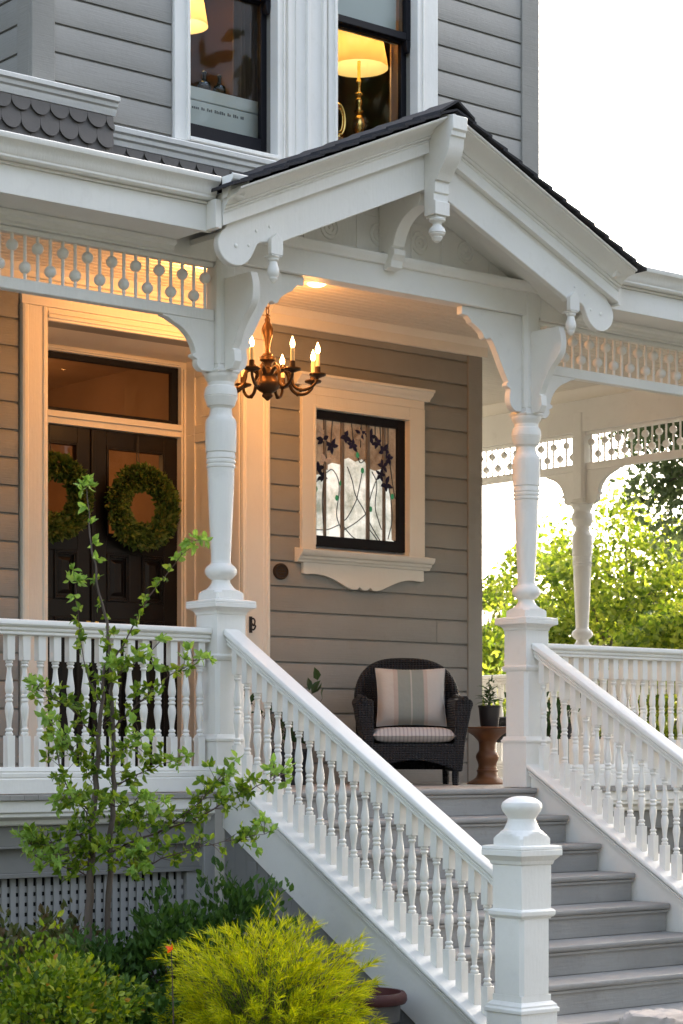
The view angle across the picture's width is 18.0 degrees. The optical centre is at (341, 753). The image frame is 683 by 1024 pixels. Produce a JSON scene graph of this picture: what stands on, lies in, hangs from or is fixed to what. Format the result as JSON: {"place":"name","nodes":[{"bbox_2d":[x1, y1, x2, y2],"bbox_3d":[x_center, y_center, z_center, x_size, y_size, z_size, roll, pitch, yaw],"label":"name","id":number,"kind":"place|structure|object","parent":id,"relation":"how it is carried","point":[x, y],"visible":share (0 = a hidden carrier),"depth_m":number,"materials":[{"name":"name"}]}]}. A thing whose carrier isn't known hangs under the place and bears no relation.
{"place":"outdoors","nodes":[
{"label":"outdoors","id":0,"kind":"place"},
{"bbox_2d":[191,0,207,33],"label":"table lamp","id":1,"kind":"object","parent":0,"point":[199,23],"visible":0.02,"depth_m":14.21,"materials":[{"name":"yellow fabric"}]},
{"bbox_2d":[496,717,571,762],"bbox_3d":[1.318,-0.040,17.331,0.480,0.500,1.100,0,0,-45],"label":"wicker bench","id":2,"kind":"object","parent":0,"point":[502,721],"visible":0.05,"depth_m":17.06,"materials":[{"name":"brown wicker"}]},
{"bbox_2d":[504,691,580,754],"bbox_3d":[1.460,-0.120,15.665,0.548,0.660,0.407,0,0,41],"label":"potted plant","id":3,"kind":"object","parent":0,"point":[558,703],"visible":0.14,"depth_m":15.58,"materials":[{"name":"green plant"}]},
{"bbox_2d":[482,0,682,723],"label":"sky","id":4,"kind":"structure","parent":0,"point":[611,71],"materials":[{"name":"white"}]},
{"label":"garden bed","id":5,"kind":"structure","parent":0,"visible":0},
{"bbox_2d":[0,905,91,1023],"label":"shrub","id":6,"kind":"object","parent":5,"relation":"on","point":[12,931],"visible":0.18,"depth_m":9.96,"materials":[{"name":"green plant"}]},
{"bbox_2d":[18,897,111,1013],"bbox_3d":[-1.367,1.177,10.357,0.488,0.967,0.581,0,0,20],"label":"shrub","id":7,"kind":"object","parent":5,"relation":"on","point":[72,925],"visible":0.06,"depth_m":10.34,"materials":[{"name":"green plant"}]},
{"bbox_2d":[0,910,159,1023],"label":"shrub","id":8,"kind":"object","parent":5,"relation":"on","point":[48,977],"visible":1,"depth_m":9.25,"materials":[{"name":"green plant"}]},
{"bbox_2d":[31,921,169,1023],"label":"shrub","id":9,"kind":"object","parent":5,"relation":"on","point":[107,952],"visible":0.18,"depth_m":10.06,"materials":[{"name":"green plant"}]},
{"bbox_2d":[95,967,191,1023],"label":"shrub","id":10,"kind":"object","parent":5,"relation":"on","point":[161,1002],"visible":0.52,"depth_m":9.54,"materials":[{"name":"green plant"}]},
{"bbox_2d":[10,473,296,1004],"bbox_3d":[-0.895,0.159,10.155,1.333,2.971,0.659,0,0,-6],"label":"sapling","id":11,"kind":"object","parent":5,"relation":"on","point":[95,843],"visible":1,"depth_m":10.11,"materials":[{"name":"green plant"}]},
{"bbox_2d":[112,877,225,1010],"bbox_3d":[-0.853,1.123,10.291,0.622,1.074,0.636,0,0,4],"label":"shrub","id":12,"kind":"object","parent":5,"relation":"on","point":[151,936],"visible":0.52,"depth_m":10.20,"materials":[{"name":"green plant"}]},
{"bbox_2d":[165,944,173,1023],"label":"flower stalk","id":13,"kind":"object","parent":5,"relation":"on","point":[169,948],"visible":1,"depth_m":9.10,"materials":[{"name":"orange plant"}]},
{"bbox_2d":[168,855,306,1014],"bbox_3d":[-0.510,1.078,10.544,0.815,1.165,0.475,0,0,-40],"label":"shrub","id":14,"kind":"object","parent":5,"relation":"on","point":[246,903],"visible":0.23,"depth_m":10.50,"materials":[{"name":"green plant"}]},
{"bbox_2d":[148,890,391,1023],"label":"golden shrub","id":15,"kind":"object","parent":5,"relation":"on","point":[299,1001],"visible":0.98,"depth_m":9.55,"materials":[{"name":"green plant"}]},
{"bbox_2d":[314,987,406,1023],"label":"tub","id":16,"kind":"object","parent":5,"relation":"on","point":[386,1002],"visible":0.49,"depth_m":10.15,"materials":[{"name":"brown ceramic"}]},
{"label":"ground","id":17,"kind":"structure","parent":0,"visible":0},
{"bbox_2d":[0,0,538,947],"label":"house","id":18,"kind":"structure","parent":17,"relation":"on","point":[358,490],"depth_m":14.71,"materials":[{"name":"beige paint"}]},
{"bbox_2d":[48,424,92,766],"bbox_3d":[-1.940,-0.992,14.254,0.697,2.384,0.118,0,0,-40],"label":"entry door","id":19,"kind":"structure","parent":18,"relation":"in","point":[61,555],"depth_m":14.38,"materials":[{"name":"paint"}]},
{"bbox_2d":[48,423,95,544],"bbox_3d":[-1.885,-1.780,14.191,0.625,0.810,0.165,0,0,-40],"label":"wreath","id":20,"kind":"object","parent":18,"relation":"attached to","point":[68,522],"visible":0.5,"depth_m":14.23,"materials":[{"name":"green plant"}]},
{"bbox_2d":[48,351,177,424],"bbox_3d":[-1.685,-2.470,14.496,1.402,0.398,0.040,0,0,-40],"label":"transom window","id":21,"kind":"structure","parent":18,"relation":"in","point":[173,372],"depth_m":14.69,"materials":[{"name":"black paint"}]},
{"bbox_2d":[95,429,176,766],"bbox_3d":[-1.399,-0.992,14.701,0.697,2.384,0.118,0,0,-40],"label":"entry door","id":22,"kind":"structure","parent":18,"relation":"in","point":[126,574],"depth_m":14.70,"materials":[{"name":"paint"}]},
{"bbox_2d":[103,436,181,552],"bbox_3d":[-1.344,-1.764,14.640,0.618,0.804,0.162,0,0,-40],"label":"wreath","id":23,"kind":"object","parent":18,"relation":"attached to","point":[155,533],"visible":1,"depth_m":14.61,"materials":[{"name":"green plant"}]},
{"bbox_2d":[191,86,257,137],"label":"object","id":24,"kind":"object","parent":18,"relation":"in","point":[224,112],"visible":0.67,"depth_m":13.85,"materials":[{"name":"grey paper"}]},
{"bbox_2d":[198,71,210,89],"bbox_3d":[-0.883,-4.319,13.849,0.086,0.145,0.086,0,0,-40],"label":"bottle","id":25,"kind":"object","parent":24,"relation":"on","point":[204,78],"visible":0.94,"depth_m":13.86,"materials":[{"name":"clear glass"}]},
{"bbox_2d":[213,74,225,93],"bbox_3d":[-0.790,-4.319,13.925,0.086,0.145,0.086,0,0,-40],"label":"bottle","id":26,"kind":"object","parent":24,"relation":"on","point":[219,76],"visible":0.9,"depth_m":13.94,"materials":[{"name":"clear glass"}]},
{"bbox_2d":[171,0,284,160],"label":"window","id":27,"kind":"structure","parent":18,"relation":"in","point":[182,127],"depth_m":13.84,"materials":[{"name":"white paint"}]},
{"bbox_2d":[233,0,257,101],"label":"curtain","id":28,"kind":"object","parent":18,"relation":"hanging from","point":[245,50],"visible":0.34,"depth_m":14.15,"materials":[{"name":"brown fabric"}]},
{"bbox_2d":[249,616,255,632],"bbox_3d":[-0.593,-0.865,14.440,0.024,0.110,0.063,0,0,-40],"label":"iron hook","id":29,"kind":"object","parent":18,"relation":"attached to","point":[251,624],"visible":1,"depth_m":14.45,"materials":[{"name":"black metal"}]},
{"bbox_2d":[273,563,288,579],"bbox_3d":[-0.411,-1.237,14.628,0.130,0.112,0.017,0,0,-40],"label":"plaque","id":30,"kind":"object","parent":18,"relation":"attached to","point":[280,571],"visible":1,"depth_m":14.62,"materials":[{"name":"brown metal"}]},
{"bbox_2d":[0,130,682,447],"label":"porch roof","id":31,"kind":"structure","parent":18,"relation":"attached to","point":[58,188],"depth_m":13.11,"materials":[{"name":"white paint"}]},
{"bbox_2d":[235,303,325,400],"bbox_3d":[-0.461,-2.611,13.393,0.706,0.835,0.706,0,0,37],"label":"chandelier","id":32,"kind":"object","parent":31,"relation":"hanging from","point":[267,383],"visible":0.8,"depth_m":13.34,"materials":[{"name":"brown metal"}]},
{"bbox_2d":[304,280,327,286],"bbox_3d":[-0.160,-3.016,13.798,0.169,0.052,0.169,0,0,-40],"label":"ceiling light","id":33,"kind":"object","parent":31,"relation":"attached to","point":[312,284],"visible":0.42,"depth_m":13.77,"materials":[{"name":"white glass"}]},
{"bbox_2d":[190,100,646,335],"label":"porch gable","id":34,"kind":"structure","parent":31,"relation":"attached to","point":[452,189],"depth_m":12.38,"materials":[{"name":"white paint"}]},
{"bbox_2d":[338,75,356,137],"bbox_3d":[-0.372,-4.690,15.803,1.250,2.200,0.074,0,0,-40],"label":"curtain","id":35,"kind":"object","parent":18,"relation":"hanging from","point":[347,88],"visible":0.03,"depth_m":16.16,"materials":[{"name":"black fabric"}]},
{"bbox_2d":[293,371,434,590],"bbox_3d":[0.138,-1.874,15.113,1.225,1.471,0.214,0,0,-40],"label":"art window","id":36,"kind":"structure","parent":18,"relation":"in","point":[362,461],"depth_m":15.12,"materials":[{"name":"beige paint"}]},
{"bbox_2d":[338,0,396,44],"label":"window blind","id":37,"kind":"object","parent":18,"relation":"attached to","point":[380,12],"depth_m":14.58,"materials":[{"name":"white fabric"}]},
{"bbox_2d":[327,0,437,142],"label":"window","id":38,"kind":"structure","parent":18,"relation":"in","point":[418,36],"depth_m":14.64,"materials":[{"name":"white paint"}]},
{"bbox_2d":[390,0,398,121],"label":"curtain","id":39,"kind":"object","parent":18,"relation":"hanging from","point":[393,82],"visible":0.12,"depth_m":14.90,"materials":[{"name":"brown fabric"}]},
{"bbox_3d":[0.087,-3.865,15.053,1.100,0.650,0.540,0,0,-40],"label":"console table","id":40,"kind":"object","parent":18,"relation":"on","visible":0},
{"bbox_2d":[338,103,345,136],"bbox_3d":[-0.021,-4.324,14.744,0.105,0.265,0.099,0,0,3],"label":"oval frame","id":41,"kind":"object","parent":40,"relation":"on","point":[343,122],"visible":0.5,"depth_m":14.76,"materials":[{"name":"gold metal"}]},
{"bbox_2d":[338,29,387,133],"bbox_3d":[0.121,-4.640,15.004,0.408,0.900,0.408,0,0,-40],"label":"table lamp","id":42,"kind":"object","parent":40,"relation":"on","point":[359,57],"visible":0.67,"depth_m":14.96,"materials":[{"name":"yellow fabric"}]},
{"bbox_2d":[0,777,682,1023],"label":"porch deck","id":43,"kind":"structure","parent":17,"relation":"on","point":[26,890],"depth_m":11.33,"materials":[{"name":"grey paint"}]},
{"bbox_2d":[0,618,211,793],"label":"railing","id":44,"kind":"object","parent":43,"relation":"on","point":[24,777],"visible":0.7,"depth_m":11.23,"materials":[{"name":"white paint"}]},
{"bbox_2d":[158,259,303,791],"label":"porch column","id":45,"kind":"structure","parent":43,"relation":"on","point":[239,298],"depth_m":11.72,"materials":[{"name":"white paint"}]},
{"bbox_2d":[0,224,213,320],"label":"spindle frieze","id":46,"kind":"object","parent":45,"relation":"attached to","point":[62,291],"visible":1,"depth_m":11.29,"materials":[{"name":"white paint"}]},
{"bbox_2d":[244,667,322,784],"bbox_3d":[-0.321,-0.178,14.308,0.524,0.776,0.573,0,0,-40],"label":"potted plant","id":47,"kind":"object","parent":43,"relation":"on","point":[315,685],"visible":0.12,"depth_m":14.21,"materials":[{"name":"green plant"}]},
{"bbox_2d":[352,658,472,784],"bbox_3d":[0.456,-0.224,14.487,0.774,0.868,0.775,0,0,-4],"label":"wicker chair","id":48,"kind":"object","parent":43,"relation":"on","point":[446,757],"visible":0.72,"depth_m":14.15,"materials":[{"name":"black wicker"}]},
{"bbox_2d":[373,727,454,742],"bbox_3d":[0.461,-0.119,14.404,0.550,0.109,0.580,0,0,-4],"label":"seat cushion","id":49,"kind":"object","parent":48,"relation":"on","point":[412,735],"visible":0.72,"depth_m":14.13,"materials":[{"name":"beige fabric"}]},
{"bbox_2d":[375,668,446,726],"bbox_3d":[0.469,-0.380,14.580,0.480,0.416,0.150,0,-16,-4],"label":"pillow","id":50,"kind":"object","parent":49,"relation":"on","point":[410,697],"visible":1,"depth_m":14.52,"materials":[{"name":"fabric"}]},
{"bbox_2d":[467,727,505,784],"bbox_3d":[0.992,0.015,14.634,0.412,0.390,0.412,0,0,-40],"label":"side table","id":51,"kind":"object","parent":43,"relation":"on","point":[487,755],"visible":0.91,"depth_m":14.57,"materials":[{"name":"brown wood"}]},
{"bbox_2d":[476,675,504,726],"bbox_3d":[0.992,-0.359,14.642,0.259,0.356,0.239,0,0,-40],"label":"potted plant","id":52,"kind":"object","parent":51,"relation":"on","point":[489,714],"visible":1,"depth_m":14.60,"materials":[{"name":"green plant"}]},
{"bbox_2d":[457,292,574,786],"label":"porch column","id":53,"kind":"structure","parent":43,"relation":"on","point":[527,354],"depth_m":13.21,"materials":[{"name":"white paint"}]},
{"bbox_2d":[539,321,682,396],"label":"spindle frieze","id":54,"kind":"object","parent":53,"relation":"attached to","point":[620,381],"visible":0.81,"depth_m":13.82,"materials":[{"name":"white paint"}]},
{"bbox_2d":[482,674,559,776],"bbox_3d":[0.947,-0.238,19.269,0.110,0.889,3.140,0,0,-40],"label":"railing","id":55,"kind":"object","parent":43,"relation":"on","point":[499,681],"visible":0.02,"depth_m":18.72,"materials":[{"name":"white paint"}]},
{"bbox_2d":[543,412,622,738],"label":"porch column","id":56,"kind":"structure","parent":43,"relation":"on","point":[581,486],"depth_m":17.92,"materials":[{"name":"white paint"}]},
{"bbox_2d":[482,434,572,485],"bbox_3d":[0.957,-2.515,19.258,0.061,0.319,3.170,0,0,-40],"label":"spindle frieze","id":57,"kind":"object","parent":56,"relation":"attached to","point":[505,478],"visible":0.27,"depth_m":18.35,"materials":[{"name":"white paint"}]},
{"bbox_2d":[586,417,682,469],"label":"spindle frieze","id":58,"kind":"object","parent":56,"relation":"attached to","point":[646,458],"visible":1,"depth_m":17.49,"materials":[{"name":"white paint"}]},
{"bbox_2d":[548,643,682,785],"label":"railing","id":59,"kind":"object","parent":43,"relation":"on","point":[593,663],"visible":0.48,"depth_m":13.83,"materials":[{"name":"white paint"}]},
{"bbox_2d":[590,669,682,763],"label":"railing","id":60,"kind":"object","parent":43,"relation":"on","point":[628,688],"visible":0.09,"depth_m":17.50,"materials":[{"name":"white paint"}]},
{"bbox_2d":[218,764,682,1023],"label":"staircase","id":61,"kind":"structure","parent":17,"relation":"on","point":[615,937],"depth_m":11.57,"materials":[{"name":"grey paint"}]},
{"bbox_2d":[224,629,493,1016],"bbox_3d":[0.091,0.327,10.891,0.110,2.007,2.160,0,0,-40],"label":"stair railing","id":62,"kind":"object","parent":61,"relation":"on","point":[428,822],"visible":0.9,"depth_m":10.84,"materials":[{"name":"white paint"}]},
{"bbox_2d":[532,643,682,880],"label":"stair railing","id":63,"kind":"object","parent":61,"relation":"on","point":[641,734],"visible":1,"depth_m":12.74,"materials":[{"name":"white paint"}]},
{"bbox_2d":[482,572,516,742],"bbox_3d":[2.426,-0.689,36.041,2.511,4.726,2.253,0,0,-40],"label":"tree","id":64,"kind":"object","parent":17,"relation":"on","point":[499,614],"visible":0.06,"depth_m":35.95,"materials":[{"name":"green plant"}]},
{"bbox_2d":[481,796,561,1023],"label":"newel post","id":65,"kind":"object","parent":17,"relation":"on","point":[521,854],"visible":1,"depth_m":9.91,"materials":[{"name":"white paint"}]},
{"bbox_2d":[482,539,618,732],"bbox_3d":[3.039,-0.722,30.949,2.718,4.789,2.610,0,0,-40],"label":"tree","id":66,"kind":"object","parent":17,"relation":"on","point":[510,558],"visible":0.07,"depth_m":30.77,"materials":[{"name":"green plant"}]},
{"bbox_2d":[482,477,682,738],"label":"tree","id":67,"kind":"object","parent":17,"relation":"on","point":[628,588],"visible":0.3,"depth_m":26.33,"materials":[{"name":"green plant"}]},
{"bbox_2d":[599,421,682,568],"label":"tree","id":68,"kind":"object","parent":17,"relation":"on","point":[671,471],"visible":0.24,"depth_m":22.03,"materials":[{"name":"green plant"}]},
{"bbox_2d":[608,540,682,739],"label":"tree","id":69,"kind":"object","parent":17,"relation":"on","point":[666,625],"visible":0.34,"depth_m":24.37,"materials":[{"name":"green plant"}]},
{"bbox_2d":[619,1008,682,1023],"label":"stone","id":70,"kind":"object","parent":17,"relation":"on","point":[661,1016],"visible":1,"depth_m":8.94,"materials":[{"name":"white stone"}]}
]}

